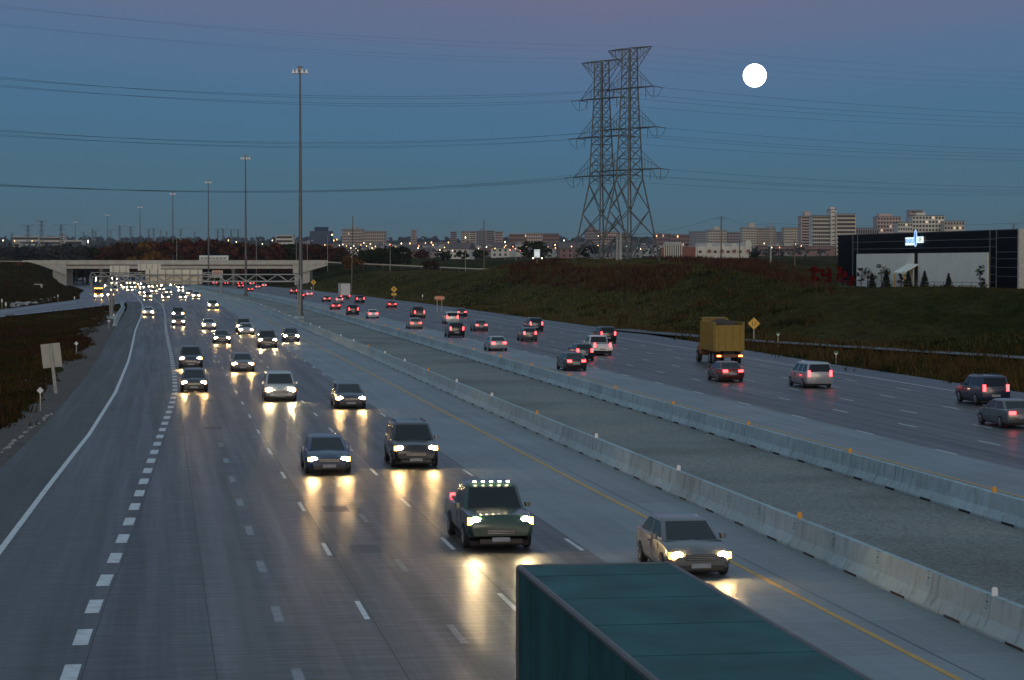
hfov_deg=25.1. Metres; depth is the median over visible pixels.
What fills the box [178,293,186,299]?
sedan
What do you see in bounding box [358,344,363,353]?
concrete barrier
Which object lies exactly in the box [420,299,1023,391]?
verge straw
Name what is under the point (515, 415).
concrete barrier
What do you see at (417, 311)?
pickup truck
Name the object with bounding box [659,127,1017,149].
power line
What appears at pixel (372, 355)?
concrete barrier
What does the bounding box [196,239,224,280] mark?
tree
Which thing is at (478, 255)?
tree
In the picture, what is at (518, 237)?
apartment block
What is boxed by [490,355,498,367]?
concrete barrier
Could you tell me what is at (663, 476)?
concrete barrier
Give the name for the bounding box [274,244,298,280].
tree
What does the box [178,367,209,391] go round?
hatchback
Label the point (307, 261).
street lamp
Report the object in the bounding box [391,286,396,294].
warning sign
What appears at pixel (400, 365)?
concrete barrier
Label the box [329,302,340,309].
sedan
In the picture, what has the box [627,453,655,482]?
concrete barrier
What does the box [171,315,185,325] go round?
hatchback
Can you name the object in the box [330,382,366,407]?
sedan
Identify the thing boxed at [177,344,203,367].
suv
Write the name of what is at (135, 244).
tree
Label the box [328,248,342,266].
tree
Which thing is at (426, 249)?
house
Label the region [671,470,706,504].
concrete barrier
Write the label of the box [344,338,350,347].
concrete barrier
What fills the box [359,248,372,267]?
tree
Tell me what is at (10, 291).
mound grass
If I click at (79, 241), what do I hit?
warehouse
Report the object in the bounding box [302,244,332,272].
tree
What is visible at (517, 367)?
concrete barrier
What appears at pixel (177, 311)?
suv
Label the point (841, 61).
power line
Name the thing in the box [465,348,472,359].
concrete barrier
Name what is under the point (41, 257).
tree
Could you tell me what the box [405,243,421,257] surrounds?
house
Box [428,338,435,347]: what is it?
concrete barrier
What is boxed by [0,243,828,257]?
town woods
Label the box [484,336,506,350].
sedan
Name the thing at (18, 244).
house
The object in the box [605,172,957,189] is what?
power line
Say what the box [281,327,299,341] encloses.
hatchback
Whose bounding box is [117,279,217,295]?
barriers
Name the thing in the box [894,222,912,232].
apartment block
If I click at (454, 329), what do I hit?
suv
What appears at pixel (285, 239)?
office block
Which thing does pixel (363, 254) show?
tree
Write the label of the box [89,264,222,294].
sign gantry
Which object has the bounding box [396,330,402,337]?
concrete barrier
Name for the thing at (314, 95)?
power line
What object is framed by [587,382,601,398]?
concrete barrier
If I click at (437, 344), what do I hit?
concrete barrier
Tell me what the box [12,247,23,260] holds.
tree
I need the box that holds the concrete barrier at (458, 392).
[452,382,464,398]
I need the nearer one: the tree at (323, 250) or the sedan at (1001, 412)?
the sedan at (1001, 412)
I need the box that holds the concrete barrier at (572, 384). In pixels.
[565,376,579,391]
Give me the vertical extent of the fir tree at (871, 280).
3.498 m
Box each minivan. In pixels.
[192,291,199,297]
[261,370,297,400]
[442,311,458,323]
[788,361,832,387]
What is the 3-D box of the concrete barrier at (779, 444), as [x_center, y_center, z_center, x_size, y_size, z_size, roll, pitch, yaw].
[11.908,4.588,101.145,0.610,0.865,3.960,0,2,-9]
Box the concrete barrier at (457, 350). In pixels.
[453,345,461,355]
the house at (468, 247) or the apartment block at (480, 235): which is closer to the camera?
the house at (468, 247)
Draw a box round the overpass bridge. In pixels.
[23,260,327,285]
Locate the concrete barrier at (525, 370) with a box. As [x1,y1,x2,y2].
[519,363,530,376]
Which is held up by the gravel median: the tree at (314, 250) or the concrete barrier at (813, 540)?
the concrete barrier at (813, 540)
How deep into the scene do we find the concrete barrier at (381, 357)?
196.07 m
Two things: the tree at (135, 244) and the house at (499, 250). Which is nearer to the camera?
the tree at (135, 244)
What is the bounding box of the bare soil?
[0,311,125,467]
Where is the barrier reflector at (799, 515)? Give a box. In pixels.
[797,512,801,518]
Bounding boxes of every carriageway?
[0,277,1023,679]
[127,279,1023,498]
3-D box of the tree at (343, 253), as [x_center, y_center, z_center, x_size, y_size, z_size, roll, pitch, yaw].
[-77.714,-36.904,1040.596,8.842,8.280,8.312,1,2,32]
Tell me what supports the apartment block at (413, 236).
on the ground at (838, 331)
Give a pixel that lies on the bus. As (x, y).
(215, 257)
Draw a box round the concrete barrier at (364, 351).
[361,345,367,355]
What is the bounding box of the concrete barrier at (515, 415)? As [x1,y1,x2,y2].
[507,404,524,424]
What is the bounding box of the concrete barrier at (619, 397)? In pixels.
[611,389,626,406]
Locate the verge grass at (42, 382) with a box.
[0,299,117,428]
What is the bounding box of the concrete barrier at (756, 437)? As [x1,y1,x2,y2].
[742,425,769,449]
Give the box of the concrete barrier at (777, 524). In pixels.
[755,504,796,546]
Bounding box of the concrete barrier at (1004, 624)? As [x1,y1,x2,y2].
[982,596,1023,651]
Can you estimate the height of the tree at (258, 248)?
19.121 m
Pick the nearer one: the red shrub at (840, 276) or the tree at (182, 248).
the red shrub at (840, 276)
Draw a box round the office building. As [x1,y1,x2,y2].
[838,229,1023,288]
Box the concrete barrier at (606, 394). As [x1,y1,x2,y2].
[598,385,613,402]
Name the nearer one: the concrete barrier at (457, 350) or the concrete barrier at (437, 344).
the concrete barrier at (457, 350)
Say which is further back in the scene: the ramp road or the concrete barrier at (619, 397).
the ramp road
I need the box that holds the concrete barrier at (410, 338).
[407,333,412,340]
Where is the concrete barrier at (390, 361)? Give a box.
[386,355,393,366]
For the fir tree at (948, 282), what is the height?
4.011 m
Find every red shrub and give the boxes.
[809,265,822,282]
[820,267,831,282]
[836,266,846,282]
[847,275,854,288]
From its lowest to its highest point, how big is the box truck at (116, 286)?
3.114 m
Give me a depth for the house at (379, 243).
2376.56 m
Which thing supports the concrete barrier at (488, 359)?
on the gravel median
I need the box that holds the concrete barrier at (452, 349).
[448,344,455,353]
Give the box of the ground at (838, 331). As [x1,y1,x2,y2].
[0,240,1023,392]
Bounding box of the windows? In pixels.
[563,249,577,256]
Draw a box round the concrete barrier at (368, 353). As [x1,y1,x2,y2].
[365,347,370,357]
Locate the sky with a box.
[0,0,1023,239]
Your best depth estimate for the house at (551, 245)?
1530.60 m
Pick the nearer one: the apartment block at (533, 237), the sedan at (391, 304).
the sedan at (391, 304)
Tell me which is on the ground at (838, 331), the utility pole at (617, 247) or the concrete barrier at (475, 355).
the utility pole at (617, 247)
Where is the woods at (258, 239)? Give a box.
[0,235,652,242]
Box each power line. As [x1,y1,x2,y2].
[0,127,654,141]
[0,169,656,190]
[1,7,601,45]
[2,5,585,50]
[2,134,569,147]
[2,172,595,191]
[3,77,600,98]
[4,85,575,105]
[6,79,644,96]
[6,130,598,143]
[7,24,534,62]
[7,175,626,191]
[8,178,566,192]
[9,26,561,58]
[9,87,622,103]
[11,136,616,146]
[582,101,1004,126]
[582,139,959,159]
[583,178,1018,194]
[595,64,1022,88]
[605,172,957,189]
[609,91,998,117]
[620,132,1006,153]
[625,52,1022,77]
[635,98,1009,122]
[635,175,1023,192]
[638,136,992,156]
[639,60,1014,83]
[655,46,1016,71]
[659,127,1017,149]
[661,87,1004,112]
[666,169,985,186]
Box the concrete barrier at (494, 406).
[487,396,501,414]
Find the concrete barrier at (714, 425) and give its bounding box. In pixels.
[703,414,725,436]
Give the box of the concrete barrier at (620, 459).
[607,445,635,473]
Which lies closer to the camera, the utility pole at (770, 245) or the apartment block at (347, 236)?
the utility pole at (770, 245)
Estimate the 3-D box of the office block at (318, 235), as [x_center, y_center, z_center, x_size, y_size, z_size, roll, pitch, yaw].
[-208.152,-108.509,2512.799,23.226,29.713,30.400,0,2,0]
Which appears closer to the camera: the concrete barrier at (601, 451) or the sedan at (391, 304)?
the concrete barrier at (601, 451)
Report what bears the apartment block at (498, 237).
on the ground at (838, 331)
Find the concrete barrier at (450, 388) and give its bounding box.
[445,379,455,394]
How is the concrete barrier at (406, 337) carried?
on the gravel median
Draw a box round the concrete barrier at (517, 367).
[512,361,521,373]
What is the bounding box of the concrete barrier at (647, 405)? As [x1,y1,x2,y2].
[638,396,656,415]
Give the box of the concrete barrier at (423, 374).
[418,368,426,381]
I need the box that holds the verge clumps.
[0,314,110,427]
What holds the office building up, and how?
on the ground at (838, 331)
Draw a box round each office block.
[276,235,294,244]
[310,227,332,244]
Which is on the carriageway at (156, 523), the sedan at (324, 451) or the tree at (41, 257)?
the sedan at (324, 451)
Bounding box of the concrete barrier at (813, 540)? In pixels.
[790,518,840,564]
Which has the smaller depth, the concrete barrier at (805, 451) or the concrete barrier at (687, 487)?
the concrete barrier at (687, 487)
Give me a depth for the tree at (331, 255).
976.71 m
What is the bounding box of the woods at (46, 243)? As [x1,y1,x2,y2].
[0,241,139,250]
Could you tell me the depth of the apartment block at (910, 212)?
2147.30 m
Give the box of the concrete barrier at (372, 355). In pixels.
[369,348,376,358]
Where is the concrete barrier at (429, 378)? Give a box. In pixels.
[424,370,434,384]
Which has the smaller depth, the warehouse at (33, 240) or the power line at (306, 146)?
the power line at (306, 146)
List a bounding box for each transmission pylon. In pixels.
[565,59,638,260]
[591,46,668,259]
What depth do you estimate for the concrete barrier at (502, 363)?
184.10 m
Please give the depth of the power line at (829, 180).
609.25 m
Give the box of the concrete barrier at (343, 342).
[341,337,345,345]
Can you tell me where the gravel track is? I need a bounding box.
[615,329,1023,358]
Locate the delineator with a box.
[37,387,43,410]
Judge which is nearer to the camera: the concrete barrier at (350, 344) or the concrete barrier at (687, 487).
the concrete barrier at (687, 487)
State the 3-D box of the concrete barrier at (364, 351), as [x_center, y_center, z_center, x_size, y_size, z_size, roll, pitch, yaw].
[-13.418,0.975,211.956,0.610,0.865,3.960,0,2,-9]
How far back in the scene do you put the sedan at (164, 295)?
552.98 m
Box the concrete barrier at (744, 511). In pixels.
[724,492,764,531]
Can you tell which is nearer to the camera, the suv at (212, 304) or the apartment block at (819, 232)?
the suv at (212, 304)
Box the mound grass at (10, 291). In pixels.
[0,261,82,301]
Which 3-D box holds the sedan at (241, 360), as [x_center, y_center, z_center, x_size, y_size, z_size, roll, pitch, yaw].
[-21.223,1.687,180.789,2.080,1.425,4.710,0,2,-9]
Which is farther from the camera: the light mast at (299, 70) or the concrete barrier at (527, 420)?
the light mast at (299, 70)
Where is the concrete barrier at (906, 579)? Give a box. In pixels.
[873,552,936,606]
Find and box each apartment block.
[61,234,65,243]
[342,226,364,244]
[363,231,386,245]
[411,230,416,243]
[450,232,456,242]
[461,231,468,242]
[469,231,475,243]
[476,229,485,245]
[486,231,494,244]
[495,232,502,242]
[509,233,526,243]
[527,233,542,242]
[543,233,558,243]
[584,226,598,244]
[600,232,616,244]
[617,233,629,242]
[652,234,669,245]
[668,234,688,245]
[689,231,705,243]
[706,227,726,242]
[727,232,739,242]
[740,223,756,246]
[757,228,775,245]
[776,232,780,243]
[781,227,797,245]
[798,212,810,244]
[809,215,829,245]
[826,207,836,255]
[835,214,855,255]
[856,228,878,233]
[873,214,900,232]
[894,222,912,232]
[906,210,922,221]
[908,213,944,231]
[940,221,964,230]
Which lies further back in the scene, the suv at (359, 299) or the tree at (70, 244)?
the tree at (70, 244)
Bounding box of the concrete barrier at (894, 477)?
[874,461,916,493]
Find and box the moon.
[743,64,765,86]
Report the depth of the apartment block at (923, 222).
1957.77 m
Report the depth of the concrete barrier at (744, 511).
73.49 m
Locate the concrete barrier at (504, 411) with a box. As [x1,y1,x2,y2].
[497,400,511,419]
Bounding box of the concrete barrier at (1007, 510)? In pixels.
[986,492,1023,529]
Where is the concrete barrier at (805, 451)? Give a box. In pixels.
[788,438,820,465]
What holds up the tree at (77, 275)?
on the ground at (838, 331)
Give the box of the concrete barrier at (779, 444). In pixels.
[764,431,795,457]
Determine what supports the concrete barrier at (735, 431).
on the gravel median
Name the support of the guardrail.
on the ground at (838, 331)
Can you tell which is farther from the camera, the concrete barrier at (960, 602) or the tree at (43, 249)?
the tree at (43, 249)
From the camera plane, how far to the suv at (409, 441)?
94.64 m
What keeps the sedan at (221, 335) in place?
on the carriageway at (156, 523)
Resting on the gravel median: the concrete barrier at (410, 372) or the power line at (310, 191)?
the concrete barrier at (410, 372)
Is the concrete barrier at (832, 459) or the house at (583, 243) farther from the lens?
the house at (583, 243)
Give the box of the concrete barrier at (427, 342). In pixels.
[424,337,430,346]
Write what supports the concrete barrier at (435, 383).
on the gravel median
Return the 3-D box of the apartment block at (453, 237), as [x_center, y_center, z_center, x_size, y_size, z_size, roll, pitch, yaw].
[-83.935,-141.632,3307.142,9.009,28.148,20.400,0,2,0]
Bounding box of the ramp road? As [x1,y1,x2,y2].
[0,301,127,316]
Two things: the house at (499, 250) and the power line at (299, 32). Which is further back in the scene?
the house at (499, 250)
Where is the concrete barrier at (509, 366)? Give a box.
[504,359,513,371]
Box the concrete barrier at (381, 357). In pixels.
[377,352,383,362]
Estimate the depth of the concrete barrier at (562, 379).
156.44 m
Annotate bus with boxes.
[199,255,228,259]
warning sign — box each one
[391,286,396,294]
[748,318,759,339]
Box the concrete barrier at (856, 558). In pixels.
[829,534,886,584]
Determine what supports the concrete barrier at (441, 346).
on the gravel median
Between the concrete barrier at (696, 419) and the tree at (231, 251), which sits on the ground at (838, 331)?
the tree at (231, 251)
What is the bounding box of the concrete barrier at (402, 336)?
[400,331,405,338]
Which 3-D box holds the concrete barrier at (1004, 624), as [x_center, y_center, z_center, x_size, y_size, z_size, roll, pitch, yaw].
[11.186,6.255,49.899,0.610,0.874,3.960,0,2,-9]
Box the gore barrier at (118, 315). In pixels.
[112,300,124,325]
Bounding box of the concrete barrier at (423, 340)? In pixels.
[420,336,425,344]
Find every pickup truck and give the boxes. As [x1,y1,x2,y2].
[410,306,425,317]
[445,479,532,547]
[583,335,612,354]
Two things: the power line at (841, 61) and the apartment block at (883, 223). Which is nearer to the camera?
the power line at (841, 61)
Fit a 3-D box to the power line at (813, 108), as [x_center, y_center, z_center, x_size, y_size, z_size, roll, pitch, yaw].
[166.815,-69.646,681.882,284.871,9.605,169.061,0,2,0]
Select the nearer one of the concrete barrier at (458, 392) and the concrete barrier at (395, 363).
the concrete barrier at (458, 392)
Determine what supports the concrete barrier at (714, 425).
on the gravel median
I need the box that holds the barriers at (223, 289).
[130,279,249,295]
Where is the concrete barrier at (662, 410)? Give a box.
[652,400,671,420]
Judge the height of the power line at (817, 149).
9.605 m
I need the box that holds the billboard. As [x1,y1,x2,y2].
[533,249,542,262]
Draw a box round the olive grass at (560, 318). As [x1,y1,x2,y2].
[283,258,721,341]
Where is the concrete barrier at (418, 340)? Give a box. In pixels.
[415,335,421,343]
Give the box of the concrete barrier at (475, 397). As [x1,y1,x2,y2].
[468,389,481,405]
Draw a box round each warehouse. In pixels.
[13,236,40,245]
[40,237,66,244]
[65,240,86,245]
[422,244,444,246]
[475,246,490,256]
[515,242,525,246]
[516,248,524,256]
[646,244,694,255]
[756,244,834,255]
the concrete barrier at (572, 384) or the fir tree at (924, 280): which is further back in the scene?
the fir tree at (924, 280)
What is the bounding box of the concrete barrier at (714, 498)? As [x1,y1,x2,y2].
[696,481,733,517]
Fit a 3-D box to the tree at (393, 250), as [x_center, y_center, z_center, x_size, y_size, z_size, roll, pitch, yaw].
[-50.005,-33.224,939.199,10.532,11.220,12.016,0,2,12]
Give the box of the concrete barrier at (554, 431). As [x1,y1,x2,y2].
[544,419,564,442]
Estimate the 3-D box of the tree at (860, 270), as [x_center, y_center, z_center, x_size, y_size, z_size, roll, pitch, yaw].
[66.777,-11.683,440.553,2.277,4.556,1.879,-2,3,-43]
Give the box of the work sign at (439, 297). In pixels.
[435,296,443,312]
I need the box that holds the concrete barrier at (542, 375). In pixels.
[536,368,549,382]
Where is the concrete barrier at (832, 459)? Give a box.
[814,445,847,474]
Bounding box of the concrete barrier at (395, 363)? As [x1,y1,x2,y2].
[391,357,398,369]
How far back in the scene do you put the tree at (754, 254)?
898.58 m
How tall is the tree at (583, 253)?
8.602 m
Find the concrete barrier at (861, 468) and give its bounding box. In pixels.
[843,453,879,483]
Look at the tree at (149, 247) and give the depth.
965.79 m
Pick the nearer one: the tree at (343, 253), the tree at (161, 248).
the tree at (161, 248)
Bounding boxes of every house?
[14,242,23,251]
[341,244,361,256]
[365,242,382,245]
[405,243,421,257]
[416,247,429,257]
[430,246,435,257]
[443,242,474,258]
[451,241,473,258]
[490,241,516,257]
[543,240,555,257]
[556,241,580,257]
[580,242,594,256]
[595,247,611,257]
[613,241,642,257]
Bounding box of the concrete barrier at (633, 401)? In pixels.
[624,392,641,410]
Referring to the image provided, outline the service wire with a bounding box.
[771,223,1008,225]
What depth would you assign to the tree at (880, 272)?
430.35 m
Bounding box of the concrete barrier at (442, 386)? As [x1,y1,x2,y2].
[437,376,449,391]
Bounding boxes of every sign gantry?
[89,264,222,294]
[107,269,304,318]
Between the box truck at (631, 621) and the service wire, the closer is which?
the box truck at (631, 621)
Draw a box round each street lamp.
[307,240,312,284]
[327,234,332,270]
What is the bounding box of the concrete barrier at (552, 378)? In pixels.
[545,371,557,385]
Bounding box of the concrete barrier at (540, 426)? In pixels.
[531,414,549,436]
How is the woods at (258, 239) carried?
on the ground at (838, 331)
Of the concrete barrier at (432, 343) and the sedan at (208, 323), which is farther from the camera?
the sedan at (208, 323)
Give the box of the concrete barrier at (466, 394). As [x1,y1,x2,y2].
[460,385,474,401]
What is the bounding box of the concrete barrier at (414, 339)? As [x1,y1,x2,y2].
[411,334,417,342]
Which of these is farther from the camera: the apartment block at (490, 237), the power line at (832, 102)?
the apartment block at (490, 237)
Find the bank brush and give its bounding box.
[497,254,834,293]
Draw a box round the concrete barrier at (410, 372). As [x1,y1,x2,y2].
[406,363,416,376]
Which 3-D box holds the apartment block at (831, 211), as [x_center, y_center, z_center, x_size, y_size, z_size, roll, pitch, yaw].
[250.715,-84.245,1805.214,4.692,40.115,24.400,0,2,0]
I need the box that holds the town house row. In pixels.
[660,240,750,257]
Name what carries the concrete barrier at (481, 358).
on the gravel median
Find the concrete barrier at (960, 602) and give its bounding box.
[924,572,990,632]
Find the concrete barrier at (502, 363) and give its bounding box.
[497,357,506,369]
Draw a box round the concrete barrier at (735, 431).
[722,419,746,442]
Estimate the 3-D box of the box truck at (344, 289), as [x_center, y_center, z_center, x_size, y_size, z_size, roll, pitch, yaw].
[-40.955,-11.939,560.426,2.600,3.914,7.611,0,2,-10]
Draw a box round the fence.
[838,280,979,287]
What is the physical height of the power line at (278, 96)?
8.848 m
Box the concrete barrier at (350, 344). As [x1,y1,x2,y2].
[347,340,352,349]
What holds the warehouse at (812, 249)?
on the ground at (838, 331)
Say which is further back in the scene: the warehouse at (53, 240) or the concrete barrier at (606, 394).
the warehouse at (53, 240)
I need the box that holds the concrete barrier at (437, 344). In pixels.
[433,340,439,349]
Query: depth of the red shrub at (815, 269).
329.59 m
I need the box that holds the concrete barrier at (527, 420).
[519,409,534,430]
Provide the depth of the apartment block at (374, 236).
2777.40 m
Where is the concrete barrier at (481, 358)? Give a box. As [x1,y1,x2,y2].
[477,352,485,362]
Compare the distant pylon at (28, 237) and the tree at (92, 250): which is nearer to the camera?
the tree at (92, 250)
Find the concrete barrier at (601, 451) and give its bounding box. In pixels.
[590,438,615,464]
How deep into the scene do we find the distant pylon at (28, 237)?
2297.17 m
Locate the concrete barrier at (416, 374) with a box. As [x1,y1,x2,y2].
[412,366,421,379]
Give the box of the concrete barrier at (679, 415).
[668,405,688,425]
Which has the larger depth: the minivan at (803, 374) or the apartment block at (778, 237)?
the apartment block at (778, 237)
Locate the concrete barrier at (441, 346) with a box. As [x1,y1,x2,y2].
[438,341,444,350]
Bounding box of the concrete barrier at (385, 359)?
[382,353,388,364]
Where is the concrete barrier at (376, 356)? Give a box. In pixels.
[373,350,381,360]
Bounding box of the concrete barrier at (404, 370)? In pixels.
[401,361,408,373]
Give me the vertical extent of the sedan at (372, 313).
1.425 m
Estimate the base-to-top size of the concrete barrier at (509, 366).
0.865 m
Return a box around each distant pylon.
[24,225,32,247]
[35,220,44,245]
[54,224,67,243]
[125,226,135,242]
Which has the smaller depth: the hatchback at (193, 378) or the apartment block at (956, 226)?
the hatchback at (193, 378)
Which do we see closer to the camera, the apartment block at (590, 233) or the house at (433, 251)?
the house at (433, 251)
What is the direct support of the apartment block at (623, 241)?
on the ground at (838, 331)
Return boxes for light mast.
[105,213,109,278]
[169,192,175,259]
[205,180,211,285]
[240,154,250,295]
[292,65,308,315]
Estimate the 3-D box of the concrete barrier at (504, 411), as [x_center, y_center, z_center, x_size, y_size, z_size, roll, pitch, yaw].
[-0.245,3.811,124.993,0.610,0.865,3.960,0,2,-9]
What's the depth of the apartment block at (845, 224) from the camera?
1788.01 m
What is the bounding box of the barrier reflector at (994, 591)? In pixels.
[991,587,997,595]
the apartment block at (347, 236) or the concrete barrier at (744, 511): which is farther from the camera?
the apartment block at (347, 236)
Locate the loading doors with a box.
[767,252,824,255]
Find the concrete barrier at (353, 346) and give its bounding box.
[351,341,355,350]
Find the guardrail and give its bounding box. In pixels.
[325,258,612,270]
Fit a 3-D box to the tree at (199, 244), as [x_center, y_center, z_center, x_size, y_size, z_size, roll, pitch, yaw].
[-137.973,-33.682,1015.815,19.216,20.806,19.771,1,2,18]
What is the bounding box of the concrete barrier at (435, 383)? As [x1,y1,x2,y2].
[431,373,441,387]
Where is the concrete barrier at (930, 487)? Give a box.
[907,471,953,505]
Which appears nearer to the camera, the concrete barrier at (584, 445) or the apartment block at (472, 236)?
the concrete barrier at (584, 445)
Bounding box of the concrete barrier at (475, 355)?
[471,350,480,361]
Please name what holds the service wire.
attached to the utility pole at (770, 245)
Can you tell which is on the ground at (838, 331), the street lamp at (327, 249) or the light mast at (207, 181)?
the street lamp at (327, 249)
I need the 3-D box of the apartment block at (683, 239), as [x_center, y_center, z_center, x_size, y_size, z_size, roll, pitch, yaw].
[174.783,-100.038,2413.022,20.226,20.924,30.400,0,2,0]
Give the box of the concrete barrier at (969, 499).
[945,481,991,517]
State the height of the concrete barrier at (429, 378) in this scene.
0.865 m
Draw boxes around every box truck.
[110,282,117,292]
[337,283,350,298]
[516,562,872,679]
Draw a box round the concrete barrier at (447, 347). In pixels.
[443,342,449,352]
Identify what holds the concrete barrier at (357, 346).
on the gravel median
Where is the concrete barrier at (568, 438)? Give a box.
[558,425,579,449]
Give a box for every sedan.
[142,307,154,315]
[161,293,169,298]
[165,289,171,293]
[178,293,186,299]
[201,318,216,329]
[212,329,230,343]
[229,352,255,370]
[237,322,254,334]
[300,433,352,472]
[305,291,312,295]
[321,296,330,301]
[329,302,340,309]
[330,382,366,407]
[365,309,378,318]
[385,301,396,307]
[406,318,421,328]
[453,308,466,316]
[470,320,487,330]
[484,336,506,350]
[556,352,586,370]
[636,512,731,573]
[707,361,743,381]
[977,398,1023,427]
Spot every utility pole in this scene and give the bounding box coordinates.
[351,216,352,290]
[483,240,484,269]
[616,232,624,258]
[616,236,617,259]
[717,216,721,258]
[766,223,771,262]
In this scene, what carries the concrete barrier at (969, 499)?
on the gravel median
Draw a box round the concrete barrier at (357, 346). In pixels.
[354,342,360,352]
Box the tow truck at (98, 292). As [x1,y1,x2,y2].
[93,288,103,298]
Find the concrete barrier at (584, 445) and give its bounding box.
[573,431,594,456]
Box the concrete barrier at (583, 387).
[575,379,590,394]
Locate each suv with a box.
[143,292,151,298]
[171,307,184,318]
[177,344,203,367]
[207,300,217,308]
[235,318,251,331]
[256,329,277,347]
[289,288,296,293]
[346,304,358,314]
[354,295,364,302]
[384,417,437,466]
[444,321,464,336]
[524,317,543,331]
[593,326,616,342]
[955,373,1009,404]
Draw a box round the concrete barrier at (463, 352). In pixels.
[459,347,466,357]
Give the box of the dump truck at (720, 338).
[696,317,744,363]
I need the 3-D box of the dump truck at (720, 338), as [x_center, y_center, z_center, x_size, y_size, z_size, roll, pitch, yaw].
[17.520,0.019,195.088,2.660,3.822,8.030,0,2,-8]
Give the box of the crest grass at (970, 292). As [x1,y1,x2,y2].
[779,280,1023,353]
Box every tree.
[0,247,9,256]
[4,250,13,257]
[11,251,21,260]
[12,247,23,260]
[21,247,36,260]
[26,250,47,267]
[33,244,59,269]
[34,245,50,271]
[43,244,75,259]
[50,243,78,273]
[52,244,92,283]
[61,247,92,284]
[73,247,108,283]
[90,246,120,280]
[107,241,149,284]
[114,241,139,283]
[118,242,142,280]
[126,241,171,271]
[154,238,179,245]
[156,240,171,258]
[165,238,205,259]
[166,240,203,259]
[189,240,212,253]
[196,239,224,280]
[202,240,252,282]
[212,244,249,284]
[224,244,260,282]
[247,244,269,280]
[248,244,290,284]
[253,244,269,280]
[262,241,280,278]
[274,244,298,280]
[282,243,302,278]
[295,244,324,270]
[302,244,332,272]
[314,245,335,268]
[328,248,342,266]
[334,250,347,266]
[335,246,351,264]
[340,255,365,272]
[353,254,366,270]
[358,252,372,269]
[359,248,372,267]
[364,250,377,270]
[373,248,394,270]
[377,245,402,270]
[395,246,412,264]
[413,249,430,260]
[421,260,439,269]
[438,251,451,260]
[456,251,469,260]
[472,249,488,258]
[517,240,551,259]
[577,244,598,256]
[750,252,759,257]
[855,268,865,287]
[860,267,873,287]
[866,273,876,287]
[872,264,890,287]
[879,270,891,287]
[897,271,905,285]
[903,271,912,286]
[920,271,928,286]
[944,273,951,286]
[975,265,984,285]
[981,278,987,287]
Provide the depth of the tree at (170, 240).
1023.31 m
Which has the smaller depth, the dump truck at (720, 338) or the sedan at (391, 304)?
the dump truck at (720, 338)
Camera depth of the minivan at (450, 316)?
323.15 m
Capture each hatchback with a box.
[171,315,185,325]
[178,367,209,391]
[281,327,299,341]
[334,296,342,302]
[517,327,537,340]
[568,343,593,360]
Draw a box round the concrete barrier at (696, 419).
[685,409,707,430]
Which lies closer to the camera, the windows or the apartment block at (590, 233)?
the windows
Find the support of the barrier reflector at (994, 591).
attached to the concrete barrier at (1004, 624)
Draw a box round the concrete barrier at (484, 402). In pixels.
[477,392,490,410]
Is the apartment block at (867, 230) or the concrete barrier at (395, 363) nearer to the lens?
the concrete barrier at (395, 363)
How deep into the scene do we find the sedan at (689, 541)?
61.90 m
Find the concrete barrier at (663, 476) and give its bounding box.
[648,461,676,493]
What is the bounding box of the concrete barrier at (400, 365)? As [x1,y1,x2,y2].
[396,359,403,371]
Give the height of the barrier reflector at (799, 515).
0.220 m
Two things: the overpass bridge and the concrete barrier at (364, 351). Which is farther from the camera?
the overpass bridge
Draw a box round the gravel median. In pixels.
[175,284,1023,604]
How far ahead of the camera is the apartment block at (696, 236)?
4196.07 m
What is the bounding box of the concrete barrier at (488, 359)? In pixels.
[483,353,491,365]
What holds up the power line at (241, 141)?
attached to the transmission pylon at (629, 108)
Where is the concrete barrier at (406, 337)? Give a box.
[403,332,409,339]
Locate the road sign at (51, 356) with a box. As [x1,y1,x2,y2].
[41,343,61,392]
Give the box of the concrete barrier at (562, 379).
[555,373,567,388]
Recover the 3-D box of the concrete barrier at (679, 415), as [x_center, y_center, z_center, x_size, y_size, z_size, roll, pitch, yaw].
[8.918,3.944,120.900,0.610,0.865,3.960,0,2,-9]
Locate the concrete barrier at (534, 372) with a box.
[528,366,538,379]

